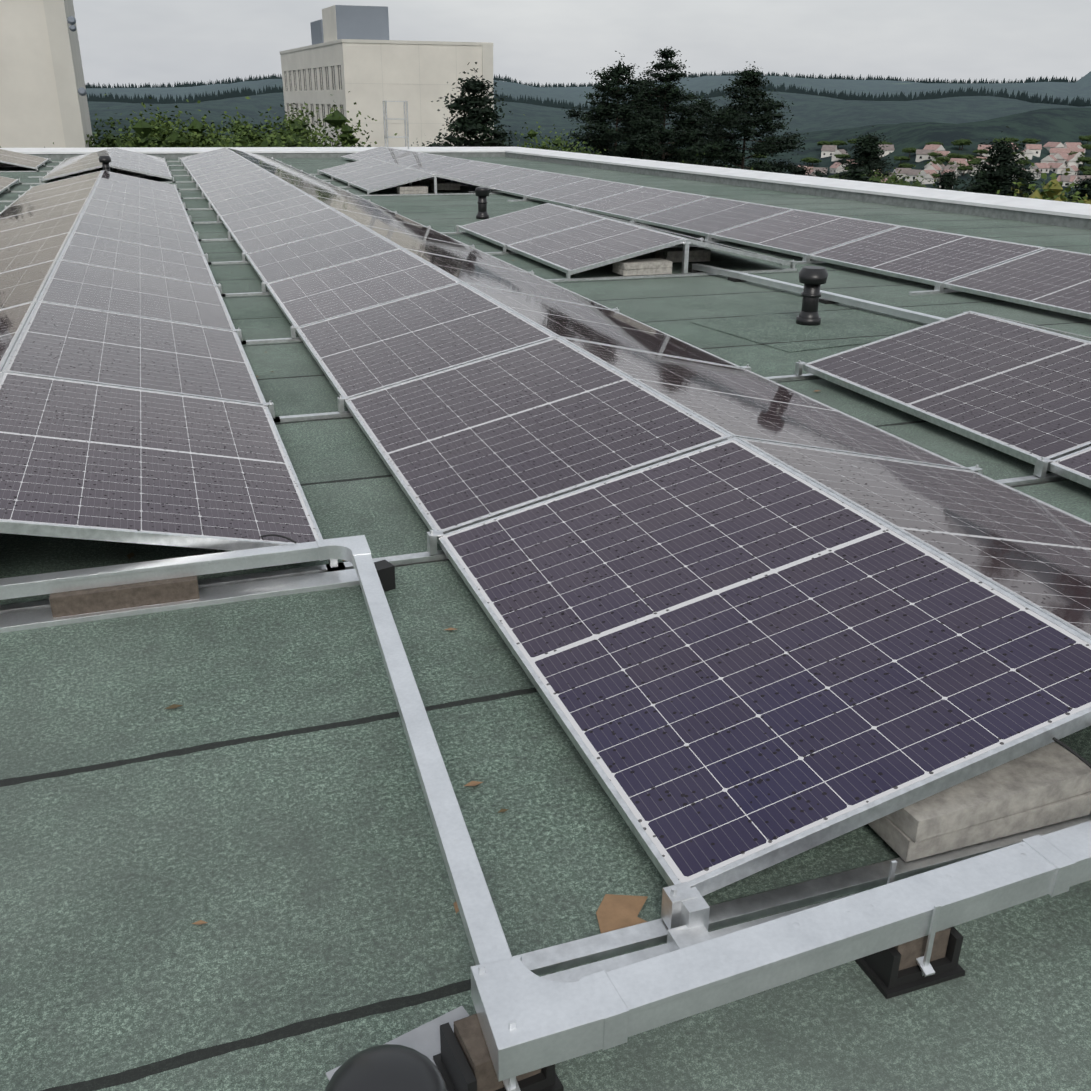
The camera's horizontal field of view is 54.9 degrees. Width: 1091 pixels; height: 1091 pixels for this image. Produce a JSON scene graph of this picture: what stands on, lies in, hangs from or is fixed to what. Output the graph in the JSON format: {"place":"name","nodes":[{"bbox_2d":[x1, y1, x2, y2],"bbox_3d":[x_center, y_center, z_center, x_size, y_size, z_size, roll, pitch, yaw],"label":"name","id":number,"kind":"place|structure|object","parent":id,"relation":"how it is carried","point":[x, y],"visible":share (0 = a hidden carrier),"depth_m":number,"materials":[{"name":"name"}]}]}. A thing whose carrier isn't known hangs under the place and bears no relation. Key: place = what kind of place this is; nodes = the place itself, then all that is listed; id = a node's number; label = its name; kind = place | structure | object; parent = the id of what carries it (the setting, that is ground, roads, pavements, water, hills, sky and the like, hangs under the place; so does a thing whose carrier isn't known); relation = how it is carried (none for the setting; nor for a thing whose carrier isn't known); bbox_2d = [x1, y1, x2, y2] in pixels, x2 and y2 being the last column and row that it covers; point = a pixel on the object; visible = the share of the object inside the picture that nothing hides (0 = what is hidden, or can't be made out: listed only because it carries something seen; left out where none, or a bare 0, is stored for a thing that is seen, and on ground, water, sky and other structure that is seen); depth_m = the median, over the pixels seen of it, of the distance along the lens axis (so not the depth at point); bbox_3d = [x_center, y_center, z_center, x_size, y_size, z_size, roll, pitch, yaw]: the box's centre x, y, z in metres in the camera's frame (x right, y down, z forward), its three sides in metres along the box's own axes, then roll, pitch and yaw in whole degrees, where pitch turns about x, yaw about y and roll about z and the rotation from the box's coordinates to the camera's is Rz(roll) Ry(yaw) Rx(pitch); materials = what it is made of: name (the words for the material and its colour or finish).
{"place":"outdoors","nodes":[
{"label":"outdoors","id":0,"kind":"place"},
{"bbox_2d":[127,191,819,1080],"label":"fallen leaves","id":1,"kind":"object","parent":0,"point":[617,911],"visible":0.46,"depth_m":1.90,"materials":[{"name":"brown plant"}]},
{"bbox_2d":[0,157,1090,1090],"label":"roof","id":2,"kind":"structure","parent":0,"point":[255,802],"depth_m":2.16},
{"bbox_2d":[99,156,110,171],"bbox_3d":[-7.355,-6.268,17.584,0.196,0.490,0.196,-7,24,-18],"label":"vent","id":3,"kind":"object","parent":2,"relation":"on","point":[104,160],"visible":0.5,"depth_m":17.48,"materials":[{"name":"black plastic"}]},
{"bbox_2d":[324,1044,446,1090],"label":"vent dome","id":4,"kind":"structure","parent":2,"relation":"on","point":[389,1067],"depth_m":1.27,"materials":[{"name":"grey"}]},
{"bbox_2d":[475,187,489,218],"bbox_3d":[-0.809,-4.388,13.447,0.190,0.380,0.190,-7,24,-18],"label":"vent","id":5,"kind":"object","parent":2,"relation":"on","point":[482,193],"visible":1,"depth_m":13.40,"materials":[{"name":"black plastic"}]},
{"bbox_2d":[0,263,1090,1090],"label":"cable tray","id":6,"kind":"object","parent":2,"relation":"on","point":[524,1027],"visible":0.96,"depth_m":1.77,"materials":[{"name":"metal"}]},
{"bbox_2d":[0,157,1090,981],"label":"solar panel mounting","id":7,"kind":"object","parent":2,"relation":"on","point":[1046,789],"visible":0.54,"depth_m":2.09,"materials":[{"name":"metal"}]},
{"bbox_2d":[0,146,1090,895],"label":"panel frames","id":8,"kind":"structure","parent":7,"relation":"on","point":[756,862],"depth_m":3.65,"materials":[{"name":"silver metal"}]},
{"bbox_2d":[0,147,1090,882],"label":"glass panel","id":9,"kind":"object","parent":8,"relation":"in","point":[732,651],"visible":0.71,"depth_m":3.80,"materials":[{"name":"glass"}]},
{"bbox_2d":[137,529,1090,767],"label":"cables","id":10,"kind":"object","parent":8,"relation":"on","point":[1082,759],"visible":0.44,"depth_m":2.07,"materials":[{"name":"black rubber"}]},
{"bbox_2d":[692,306,926,351],"bbox_3d":[1.924,-1.490,7.130,1.550,0.001,1.050,-11,25,-26],"label":"roof patch","id":11,"kind":"object","parent":2,"relation":"on","point":[844,326],"visible":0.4,"depth_m":7.07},
{"bbox_2d":[796,266,827,325],"bbox_3d":[1.809,-1.699,7.144,0.196,0.380,0.196,-7,24,-18],"label":"vent","id":12,"kind":"object","parent":2,"relation":"on","point":[812,279],"visible":0.94,"depth_m":7.10,"materials":[{"name":"black plastic"}]},
{"bbox_2d":[73,0,1090,87],"label":"sky","id":13,"kind":"structure","parent":0,"point":[138,42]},
{"bbox_2d":[86,71,1090,196],"bbox_3d":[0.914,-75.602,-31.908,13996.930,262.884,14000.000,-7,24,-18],"label":"terrain","id":14,"kind":"structure","parent":0,"point":[975,120],"depth_m":1322.71,"materials":[{"name":"green plant"}]},
{"bbox_2d":[0,0,493,147],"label":"buildings","id":15,"kind":"structure","parent":14,"relation":"on","point":[362,58],"depth_m":86.11,"materials":[{"name":"beige concrete"}]},
{"bbox_2d":[0,46,1090,203],"bbox_3d":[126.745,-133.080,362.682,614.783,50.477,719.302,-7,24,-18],"label":"trees","id":16,"kind":"object","parent":14,"relation":"on","point":[642,120],"visible":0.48,"depth_m":97.00,"materials":[{"name":"green plant"}]},
{"bbox_2d":[0,147,1090,229],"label":"parapet","id":17,"kind":"structure","parent":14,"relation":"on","point":[1058,213],"depth_m":19.06,"materials":[{"name":"white metal"}]},
{"bbox_2d":[383,100,408,148],"bbox_3d":[-3.978,-11.170,27.939,0.600,1.250,0.340,-7,24,-18],"label":"ladder frame","id":18,"kind":"object","parent":17,"relation":"attached to","point":[386,118],"visible":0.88,"depth_m":27.89,"materials":[{"name":"metal"}]},
{"bbox_2d":[85,71,1090,110],"bbox_3d":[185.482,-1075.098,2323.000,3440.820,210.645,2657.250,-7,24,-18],"label":"ridge tree line","id":19,"kind":"object","parent":14,"relation":"on","point":[842,95],"visible":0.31,"depth_m":1557.25,"materials":[{"name":"green plant"}]},
{"bbox_2d":[797,142,1090,186],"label":"town","id":20,"kind":"object","parent":14,"relation":"on","point":[1058,158],"visible":0.46,"depth_m":592.74,"materials":[{"name":"grey"}]}
]}

